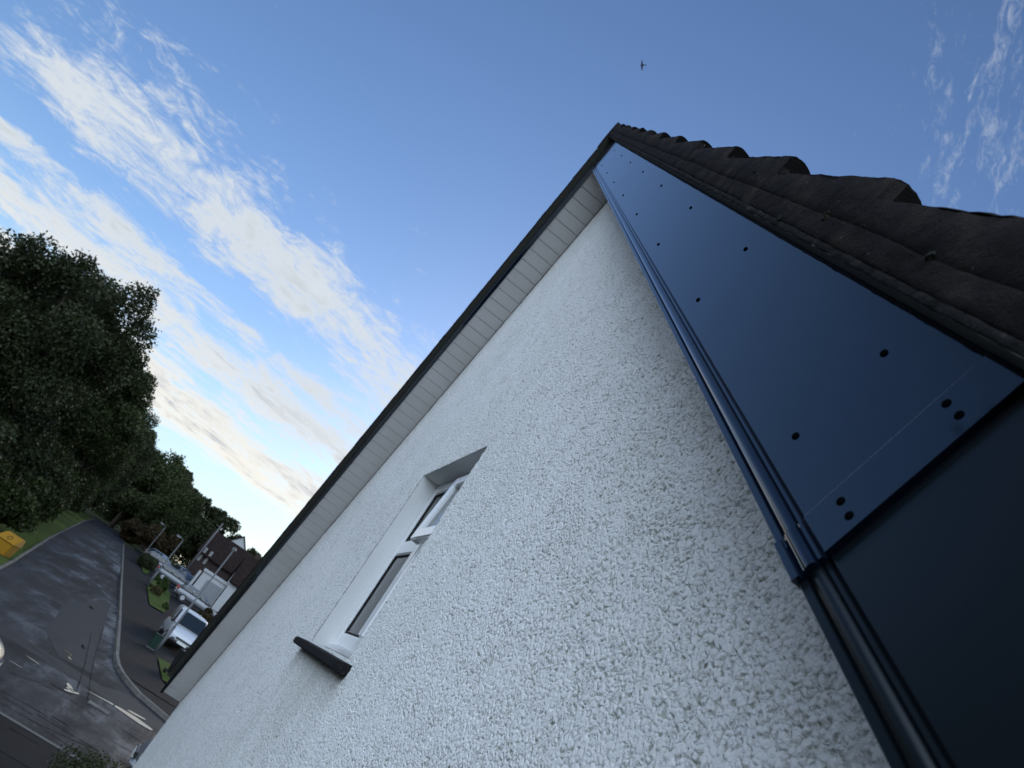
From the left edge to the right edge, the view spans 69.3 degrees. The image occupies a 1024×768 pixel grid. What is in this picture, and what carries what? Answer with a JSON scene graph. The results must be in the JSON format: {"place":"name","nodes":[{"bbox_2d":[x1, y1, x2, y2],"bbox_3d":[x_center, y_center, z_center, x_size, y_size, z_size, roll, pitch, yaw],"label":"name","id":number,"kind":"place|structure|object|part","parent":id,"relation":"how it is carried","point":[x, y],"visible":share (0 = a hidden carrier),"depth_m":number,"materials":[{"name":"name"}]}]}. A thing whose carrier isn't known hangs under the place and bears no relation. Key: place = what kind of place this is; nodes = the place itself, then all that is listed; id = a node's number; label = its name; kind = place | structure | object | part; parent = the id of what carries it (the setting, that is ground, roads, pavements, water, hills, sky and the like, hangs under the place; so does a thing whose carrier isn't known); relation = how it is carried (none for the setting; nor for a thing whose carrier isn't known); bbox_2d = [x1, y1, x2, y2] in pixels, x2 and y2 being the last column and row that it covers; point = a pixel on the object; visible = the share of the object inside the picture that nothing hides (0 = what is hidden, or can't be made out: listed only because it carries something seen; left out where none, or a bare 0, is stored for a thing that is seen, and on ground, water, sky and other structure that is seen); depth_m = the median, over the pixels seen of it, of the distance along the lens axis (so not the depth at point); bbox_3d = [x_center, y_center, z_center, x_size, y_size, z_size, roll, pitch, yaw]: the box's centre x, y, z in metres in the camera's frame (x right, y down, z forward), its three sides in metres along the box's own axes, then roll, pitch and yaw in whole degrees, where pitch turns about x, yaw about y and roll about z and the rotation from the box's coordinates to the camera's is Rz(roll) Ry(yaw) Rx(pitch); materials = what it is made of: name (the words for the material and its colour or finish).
{"place":"outdoors","nodes":[
{"label":"outdoors","id":0,"kind":"place"},
{"bbox_2d":[0,751,27,767],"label":"driveway","id":1,"kind":"structure","parent":0,"point":[6,761],"depth_m":11.14,"materials":[{"name":"grey asphalt"}]},
{"bbox_2d":[0,623,158,767],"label":"road","id":2,"kind":"structure","parent":0,"point":[99,730],"depth_m":15.85,"materials":[{"name":"grey asphalt"}]},
{"bbox_2d":[0,639,4,666],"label":"parked car","id":3,"kind":"object","parent":2,"relation":"on","point":[2,650],"visible":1,"depth_m":13.97,"materials":[{"name":"white paint"}]},
{"bbox_2d":[3,704,95,749],"bbox_3d":[-8.626,6.428,13.826,0.162,0.001,1.998,-2,-42,52],"label":"road seam","id":4,"kind":"object","parent":2,"relation":"on","point":[53,730],"visible":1,"depth_m":13.84,"materials":[{"name":"black asphalt"}]},
{"bbox_2d":[38,714,99,751],"bbox_3d":[-8.551,6.727,14.284,1.394,0.001,0.066,38,-25,-10],"label":"road seam","id":5,"kind":"object","parent":2,"relation":"on","point":[68,732],"visible":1,"depth_m":14.29,"materials":[{"name":"black asphalt"}]},
{"bbox_2d":[0,624,164,730],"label":"road patch","id":6,"kind":"object","parent":2,"relation":"on","point":[124,701],"visible":0.67,"depth_m":19.51,"materials":[{"name":"grey asphalt"}]},
{"bbox_2d":[87,700,109,714],"bbox_3d":[-9.824,7.687,17.602,0.560,0.022,0.380,38,-25,-10],"label":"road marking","id":7,"kind":"object","parent":2,"relation":"on","point":[98,707],"visible":1,"depth_m":17.54,"materials":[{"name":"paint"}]},
{"bbox_2d":[90,692,152,729],"bbox_3d":[-9.963,8.224,18.752,2.020,0.001,0.560,38,-25,-10],"label":"road marking","id":8,"kind":"object","parent":2,"relation":"on","point":[136,719],"visible":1,"depth_m":18.80,"materials":[{"name":"white paint"}]},
{"bbox_2d":[128,739,152,767],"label":"parked car","id":9,"kind":"object","parent":2,"relation":"on","point":[138,751],"visible":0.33,"depth_m":13.85,"materials":[{"name":"silver metal"}]},
{"bbox_2d":[0,520,165,722],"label":"side road","id":10,"kind":"structure","parent":0,"point":[42,584],"depth_m":33.72,"materials":[{"name":"grey asphalt"}]},
{"bbox_2d":[47,599,110,672],"bbox_3d":[-16.925,9.194,29.281,1.835,0.263,20.853,40,-25,-15],"label":"road patch","id":11,"kind":"object","parent":10,"relation":"on","point":[73,627],"visible":1,"depth_m":25.84,"materials":[{"name":"grey asphalt"}]},
{"bbox_2d":[58,633,91,694],"bbox_3d":[-12.796,8.192,22.154,0.607,0.025,11.866,39,-25,-13],"label":"road seam","id":12,"kind":"object","parent":11,"relation":"on","point":[83,667],"visible":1,"depth_m":20.71,"materials":[{"name":"black asphalt"}]},
{"bbox_2d":[87,627,103,708],"bbox_3d":[-13.373,8.741,23.903,0.413,0.060,15.097,41,-26,-16],"label":"road seam","id":13,"kind":"object","parent":10,"relation":"on","point":[93,664],"visible":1,"depth_m":21.83,"materials":[{"name":"black asphalt"}]},
{"bbox_2d":[0,508,178,767],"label":"ground","id":14,"kind":"structure","parent":0,"point":[89,514],"depth_m":103.75,"materials":[{"name":"green plant"}]},
{"bbox_2d":[0,416,19,466],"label":"shrub","id":15,"kind":"object","parent":14,"relation":"on","point":[7,432],"visible":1,"depth_m":35.25,"materials":[{"name":"green plant"}]},
{"bbox_2d":[0,228,68,390],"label":"tree","id":16,"kind":"object","parent":14,"relation":"on","point":[26,258],"visible":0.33,"depth_m":39.76,"materials":[{"name":"green plant"}]},
{"bbox_2d":[0,711,86,763],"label":"edging strip","id":17,"kind":"object","parent":14,"relation":"on","point":[30,730],"depth_m":13.02,"materials":[{"name":"concrete"}]},
{"bbox_2d":[0,714,88,767],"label":"footway","id":18,"kind":"structure","parent":14,"relation":"on","point":[22,749],"depth_m":12.24,"materials":[{"name":"grey asphalt"}]},
{"bbox_2d":[0,510,90,564],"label":"verge","id":19,"kind":"structure","parent":14,"relation":"on","point":[64,520],"depth_m":48.66,"materials":[{"name":"green plant"}]},
{"bbox_2d":[0,531,24,557],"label":"grit bin","id":20,"kind":"object","parent":19,"relation":"on","point":[11,543],"visible":1,"depth_m":31.44,"materials":[{"name":"yellow plastic"}]},
{"bbox_2d":[0,455,51,532],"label":"shrub","id":21,"kind":"object","parent":19,"relation":"on","point":[18,509],"visible":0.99,"depth_m":37.10,"materials":[{"name":"green plant"}]},
{"bbox_2d":[4,439,74,498],"bbox_3d":[-28.076,5.415,42.505,5.369,5.334,4.885,12,-32,38],"label":"shrub","id":22,"kind":"object","parent":19,"relation":"on","point":[43,465],"visible":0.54,"depth_m":42.16,"materials":[{"name":"green plant"}]},
{"bbox_2d":[31,489,69,523],"bbox_3d":[-31.604,6.792,48.422,4.199,4.010,4.792,21,-27,25],"label":"shrub","id":23,"kind":"object","parent":19,"relation":"on","point":[48,507],"visible":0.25,"depth_m":48.51,"materials":[{"name":"green plant"}]},
{"bbox_2d":[60,451,77,506],"bbox_3d":[-34.560,7.238,55.263,4.641,5.334,5.100,41,-25,-16],"label":"shrub","id":24,"kind":"object","parent":19,"relation":"on","point":[71,498],"visible":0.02,"depth_m":56.02,"materials":[{"name":"green plant"}]},
{"bbox_2d":[61,490,91,511],"bbox_3d":[-38.081,8.844,61.963,5.228,4.375,4.581,34,-24,-2],"label":"shrub","id":25,"kind":"object","parent":19,"relation":"on","point":[75,504],"visible":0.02,"depth_m":62.34,"materials":[{"name":"green plant"}]},
{"bbox_2d":[65,496,95,512],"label":"shrub","id":26,"kind":"object","parent":19,"relation":"on","point":[85,505],"visible":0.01,"depth_m":76.85,"materials":[{"name":"green plant"}]},
{"bbox_2d":[88,492,105,509],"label":"shrub","id":27,"kind":"object","parent":19,"relation":"on","point":[99,500],"visible":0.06,"depth_m":87.22,"materials":[{"name":"green plant"}]},
{"bbox_2d":[69,401,153,502],"bbox_3d":[-35.636,5.880,62.833,6.631,11.986,6.863,16,-30,34],"label":"tree","id":28,"kind":"object","parent":19,"relation":"on","point":[102,467],"visible":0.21,"depth_m":62.32,"materials":[{"name":"green plant"}]},
{"bbox_2d":[6,266,84,431],"bbox_3d":[-32.055,-1.878,46.585,9.369,15.518,10.106,42,-26,-19],"label":"tree","id":29,"kind":"object","parent":14,"relation":"on","point":[41,290],"visible":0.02,"depth_m":45.20,"materials":[{"name":"green plant"}]},
{"bbox_2d":[0,519,94,569],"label":"kerb","id":30,"kind":"structure","parent":14,"relation":"on","point":[21,555],"depth_m":38.17,"materials":[{"name":"concrete"}]},
{"bbox_2d":[60,443,88,473],"bbox_3d":[-38.247,2.472,63.343,10.637,14.964,9.862,20,-28,27],"label":"tree","id":31,"kind":"object","parent":14,"relation":"on","point":[73,448],"depth_m":60.93,"materials":[{"name":"green plant"}]},
{"bbox_2d":[0,249,161,464],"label":"tree","id":32,"kind":"object","parent":14,"relation":"on","point":[76,338],"visible":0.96,"depth_m":40.14,"materials":[{"name":"green plant"}]},
{"bbox_2d":[14,366,158,495],"bbox_3d":[-31.132,2.476,51.000,9.531,13.029,9.209,21,-27,25],"label":"tree","id":33,"kind":"object","parent":14,"relation":"on","point":[106,423],"visible":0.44,"depth_m":50.99,"materials":[{"name":"green plant"}]},
{"bbox_2d":[44,740,128,767],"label":"hedge","id":34,"kind":"object","parent":14,"relation":"on","point":[101,763],"visible":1,"depth_m":9.95,"materials":[{"name":"green plant"}]},
{"bbox_2d":[98,456,135,478],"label":"tree","id":35,"kind":"object","parent":14,"relation":"on","point":[129,468],"depth_m":76.89,"materials":[{"name":"green plant"}]},
{"bbox_2d":[104,500,135,523],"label":"shrub","id":36,"kind":"object","parent":14,"relation":"on","point":[111,514],"visible":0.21,"depth_m":122.75,"materials":[{"name":"green plant"}]},
{"bbox_2d":[93,413,160,498],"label":"tree","id":37,"kind":"object","parent":14,"relation":"on","point":[145,458],"visible":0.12,"depth_m":85.86,"materials":[{"name":"green plant"}]},
{"bbox_2d":[104,425,158,503],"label":"tree","id":38,"kind":"object","parent":14,"relation":"on","point":[148,435],"visible":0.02,"depth_m":101.47,"materials":[{"name":"green plant"}]},
{"bbox_2d":[119,518,148,544],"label":"bush","id":39,"kind":"object","parent":14,"relation":"on","point":[131,528],"visible":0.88,"depth_m":97.43,"materials":[{"name":"brown plant"}]},
{"bbox_2d":[89,503,190,567],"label":"woodland","id":40,"kind":"object","parent":14,"relation":"on","point":[100,512],"depth_m":154.48,"materials":[{"name":"green plant"}]},
{"bbox_2d":[113,544,169,720],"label":"kerb","id":41,"kind":"structure","parent":14,"relation":"on","point":[135,690],"depth_m":24.65,"materials":[{"name":"concrete"}]},
{"bbox_2d":[105,448,187,527],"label":"tree","id":42,"kind":"object","parent":14,"relation":"on","point":[164,468],"visible":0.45,"depth_m":117.06,"materials":[{"name":"green plant"}]},
{"bbox_2d":[132,681,175,715],"bbox_3d":[15.884,29.962,27.471,69.750,0.001,2.640,38,-25,-10],"label":"pavement corner","id":43,"kind":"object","parent":14,"relation":"on","point":[166,708],"visible":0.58,"depth_m":22.34,"materials":[{"name":"grey concrete"}]},
{"bbox_2d":[136,524,180,555],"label":"bush","id":44,"kind":"object","parent":14,"relation":"on","point":[162,544],"visible":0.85,"depth_m":94.89,"materials":[{"name":"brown plant"}]},
{"bbox_2d":[140,468,197,544],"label":"tree","id":45,"kind":"object","parent":14,"relation":"on","point":[190,474],"visible":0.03,"depth_m":135.73,"materials":[{"name":"green plant"}]},
{"bbox_2d":[134,477,205,549],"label":"tree","id":46,"kind":"object","parent":14,"relation":"on","point":[175,509],"visible":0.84,"depth_m":110.00,"materials":[{"name":"green plant"}]},
{"bbox_2d":[134,547,216,683],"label":"forecourt","id":47,"kind":"structure","parent":14,"relation":"on","point":[167,651],"depth_m":45.20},
{"bbox_2d":[140,522,165,556],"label":"street lamp","id":48,"kind":"object","parent":47,"relation":"on","point":[155,539],"visible":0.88,"depth_m":79.69,"materials":[{"name":"grey metal"}]},
{"bbox_2d":[146,548,167,558],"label":"parked car","id":49,"kind":"object","parent":47,"relation":"on","point":[157,551],"visible":0.14,"depth_m":87.01,"materials":[{"name":"silver metal"}]},
{"bbox_2d":[148,551,172,566],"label":"parked car","id":50,"kind":"object","parent":47,"relation":"on","point":[160,558],"visible":0.17,"depth_m":77.70,"materials":[{"name":"silver metal"}]},
{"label":"side window","id":51,"kind":"part","parent":50,"relation":"part of","materials":[{"name":"grey glass"}]},
{"bbox_2d":[154,564,188,585],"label":"parked car","id":52,"kind":"object","parent":47,"relation":"on","point":[174,576],"visible":0.53,"depth_m":70.10,"materials":[{"name":"silver metal"}]},
{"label":"side window","id":53,"kind":"part","parent":52,"relation":"part of","materials":[{"name":"grey glass"}]},
{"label":"side window","id":54,"kind":"part","parent":52,"relation":"part of","materials":[{"name":"grey glass"}]},
{"bbox_2d":[157,604,207,649],"bbox_3d":[-17.022,12.785,38.476,2.040,1.850,4.390,41,-26,-16],"label":"parked van","id":55,"kind":"object","parent":47,"relation":"on","point":[189,628],"visible":0.66,"depth_m":37.55,"materials":[{"name":"grey paint"}]},
{"bbox_2d":[174,564,190,573],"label":"parked car","id":56,"kind":"object","parent":47,"relation":"on","point":[179,567],"visible":0.12,"depth_m":86.82,"materials":[{"name":"grey paint"}]},
{"bbox_2d":[180,570,195,585],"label":"parked car","id":57,"kind":"object","parent":47,"relation":"on","point":[189,577],"visible":0.16,"depth_m":80.67,"materials":[{"name":"black paint"}]},
{"bbox_2d":[173,584,215,616],"bbox_3d":[-26.431,18.221,62.227,4.190,1.490,1.980,41,-25,-15],"label":"parked car","id":58,"kind":"object","parent":47,"relation":"on","point":[188,593],"visible":0.76,"depth_m":61.46,"materials":[{"name":"silver metal"}]},
{"bbox_3d":[-26.769,17.004,61.450,0.815,0.391,0.123,41,-25,-15],"label":"side window","id":59,"kind":"part","parent":58,"relation":"part of","materials":[{"name":"grey glass"}]},
{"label":"lawn","id":60,"kind":"structure","parent":47,"relation":"on","visible":0},
{"bbox_2d":[136,552,159,570],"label":"bush","id":61,"kind":"object","parent":60,"relation":"on","point":[147,561],"visible":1,"depth_m":70.16,"materials":[{"name":"green plant"}]},
{"bbox_2d":[176,488,216,555],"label":"tree","id":62,"kind":"object","parent":14,"relation":"on","point":[188,548],"visible":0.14,"depth_m":121.92,"materials":[{"name":"green plant"}]},
{"bbox_2d":[197,607,212,622],"bbox_3d":[-21.582,16.545,51.890,1.462,1.974,2.066,22,-27,23],"label":"bush","id":63,"kind":"object","parent":14,"relation":"on","point":[206,615],"visible":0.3,"depth_m":51.91,"materials":[{"name":"brown plant"}]},
{"bbox_2d":[186,523,223,569],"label":"telegraph pole","id":64,"kind":"object","parent":14,"relation":"on","point":[199,553],"visible":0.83,"depth_m":90.52,"materials":[{"name":"grey wood"}]},
{"bbox_2d":[189,568,228,606],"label":"garage","id":65,"kind":"structure","parent":14,"relation":"on","point":[214,588],"depth_m":78.98,"materials":[{"name":"grey paint"}]},
{"bbox_2d":[200,580,221,603],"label":"garage door","id":66,"kind":"structure","parent":65,"relation":"in","point":[212,590],"depth_m":78.88,"materials":[{"name":"grey metal"}]},
{"bbox_2d":[180,506,241,560],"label":"tree","id":67,"kind":"object","parent":14,"relation":"on","point":[210,526],"visible":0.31,"depth_m":124.81,"materials":[{"name":"green plant"}]},
{"bbox_2d":[186,530,260,580],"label":"bungalow","id":68,"kind":"object","parent":14,"relation":"on","point":[215,553],"visible":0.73,"depth_m":92.78,"materials":[{"name":"brick"}]},
{"bbox_2d":[211,554,258,611],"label":"bungalow","id":69,"kind":"object","parent":14,"relation":"on","point":[242,571],"visible":0.17,"depth_m":80.58,"materials":[{"name":"brown tile"}]},
{"bbox_2d":[231,536,245,549],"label":"bungalow","id":70,"kind":"object","parent":14,"relation":"on","point":[240,541],"visible":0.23,"depth_m":106.98,"materials":[{"name":"white paint"}]},
{"bbox_2d":[246,547,261,559],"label":"tree","id":71,"kind":"object","parent":14,"relation":"on","point":[253,551],"visible":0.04,"depth_m":145.26,"materials":[{"name":"green plant"}]},
{"bbox_2d":[94,517,135,544],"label":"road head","id":72,"kind":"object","parent":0,"point":[110,528],"visible":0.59,"depth_m":107.76},
{"bbox_2d":[119,544,179,707],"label":"pavement","id":73,"kind":"structure","parent":0,"point":[138,661],"depth_m":33.59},
{"bbox_2d":[153,547,236,653],"bbox_3d":[-13.974,9.503,32.761,0.223,5.317,0.302,38,-25,-10],"label":"street lamp","id":74,"kind":"object","parent":73,"relation":"on","point":[173,628],"visible":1,"depth_m":32.39,"materials":[{"name":"grey metal"}]},
{"bbox_2d":[146,632,163,650],"bbox_3d":[-15.533,11.286,32.350,0.520,0.660,0.280,41,-26,-17],"label":"utility cabinet","id":75,"kind":"object","parent":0,"point":[155,641],"visible":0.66,"depth_m":32.23,"materials":[{"name":"green metal"}]},
{"bbox_3d":[-15.547,11.195,32.212,0.205,0.490,0.012,41,-26,-17],"label":"cabinet door","id":76,"kind":"part","parent":75,"relation":"part of","materials":[{"name":"green paint"}]},
{"bbox_3d":[-15.393,11.331,32.275,0.205,0.490,0.012,41,-26,-17],"label":"cabinet door","id":77,"kind":"part","parent":75,"relation":"part of","materials":[{"name":"green paint"}]},
{"bbox_2d":[147,580,169,611],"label":"lawn","id":78,"kind":"structure","parent":0,"point":[156,601],"depth_m":52.49,"materials":[{"name":"green plant"}]},
{"bbox_2d":[149,583,162,595],"bbox_3d":[-26.124,15.153,54.057,1.250,1.017,1.146,38,-25,-10],"label":"bush","id":79,"kind":"object","parent":78,"relation":"on","point":[156,589],"visible":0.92,"depth_m":53.86,"materials":[{"name":"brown plant"}]},
{"bbox_2d":[154,575,169,591],"bbox_3d":[-27.750,15.899,58.534,1.657,1.510,1.244,17,-29,32],"label":"bush","id":80,"kind":"object","parent":78,"relation":"on","point":[164,584],"visible":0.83,"depth_m":58.41,"materials":[{"name":"green plant"}]},
{"bbox_2d":[146,534,182,585],"bbox_3d":[-26.888,13.517,57.022,0.731,4.199,0.225,38,-25,-10],"label":"street lamp","id":81,"kind":"object","parent":78,"relation":"on","point":[156,573],"visible":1,"depth_m":56.87,"materials":[{"name":"grey metal"}]},
{"bbox_2d":[162,602,169,609],"bbox_3d":[-23.387,15.093,49.841,0.604,0.813,0.586,38,-25,-10],"label":"bush","id":82,"kind":"object","parent":78,"relation":"on","point":[166,605],"visible":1,"depth_m":49.79,"materials":[{"name":"green plant"}]},
{"bbox_2d":[158,657,170,681],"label":"lawn","id":83,"kind":"structure","parent":0,"point":[163,665],"depth_m":29.44,"materials":[{"name":"green plant"}]},
{"bbox_2d":[163,648,185,672],"bbox_3d":[-12.828,10.862,28.590,0.600,1.048,0.620,3,-38,48],"label":"post","id":84,"kind":"object","parent":83,"relation":"on","point":[178,655],"visible":0.34,"depth_m":28.50,"materials":[{"name":"plastic"}]},
{"bbox_2d":[0,0,1023,563],"label":"sky","id":85,"kind":"structure","parent":0,"point":[313,194],"materials":[{"name":"blue"}]},
{"bbox_2d":[132,122,1023,767],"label":"house","id":86,"kind":"structure","parent":0,"point":[666,450],"depth_m":1.04,"materials":[{"name":"white paint"}]},
{"bbox_2d":[293,446,486,677],"bbox_3d":[-0.416,0.660,2.795,0.188,0.899,1.030,38,-25,-10],"label":"window","id":87,"kind":"structure","parent":86,"relation":"in","point":[344,628],"depth_m":3.04,"materials":[{"name":"white paint"}]}
]}

